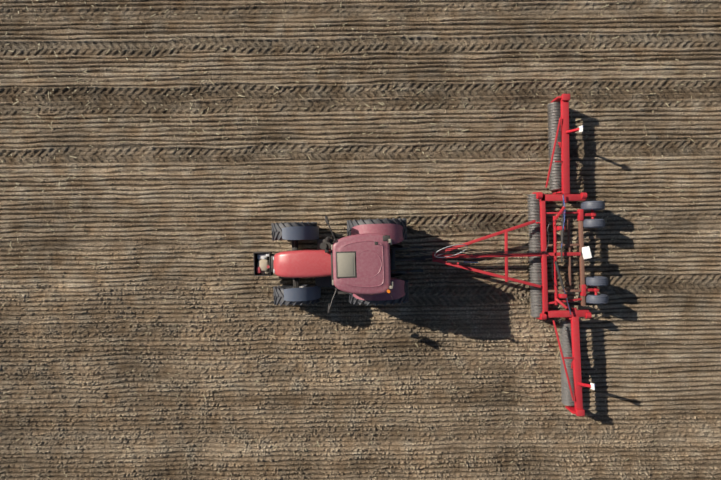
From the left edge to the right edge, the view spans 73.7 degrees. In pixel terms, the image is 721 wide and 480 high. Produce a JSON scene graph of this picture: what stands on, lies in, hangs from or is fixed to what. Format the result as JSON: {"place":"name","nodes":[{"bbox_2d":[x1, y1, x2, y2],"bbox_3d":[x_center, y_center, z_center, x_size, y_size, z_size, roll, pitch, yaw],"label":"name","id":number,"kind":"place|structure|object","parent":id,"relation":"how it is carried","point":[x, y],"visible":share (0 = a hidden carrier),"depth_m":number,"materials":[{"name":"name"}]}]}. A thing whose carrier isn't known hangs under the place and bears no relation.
{"place":"outdoors","nodes":[
{"label":"outdoors","id":0,"kind":"place"},
{"bbox_2d":[0,0,720,479],"bbox_3d":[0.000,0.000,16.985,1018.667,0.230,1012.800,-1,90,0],"label":"ground","id":1,"kind":"structure","parent":0,"point":[276,390],"depth_m":17.01,"materials":[{"name":"soil"}]},
{"bbox_2d":[253,216,424,312],"bbox_3d":[-0.684,0.736,15.309,5.807,3.557,2.961,-1,90,0],"label":"tractor","id":2,"kind":"object","parent":1,"relation":"on","point":[357,263],"visible":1,"depth_m":15.13,"materials":[{"name":"red metal"}]},
{"bbox_2d":[0,0,720,479],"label":"straw residue","id":3,"kind":"object","parent":1,"relation":"on","point":[328,210],"visible":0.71,"depth_m":16.99},
{"bbox_2d":[395,94,608,415],"bbox_3d":[6.794,0.239,16.215,8.444,1.632,8.025,41,90,0],"label":"field roller","id":4,"kind":"object","parent":1,"relation":"on","point":[559,131],"visible":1,"depth_m":16.17,"materials":[{"name":"metal"}]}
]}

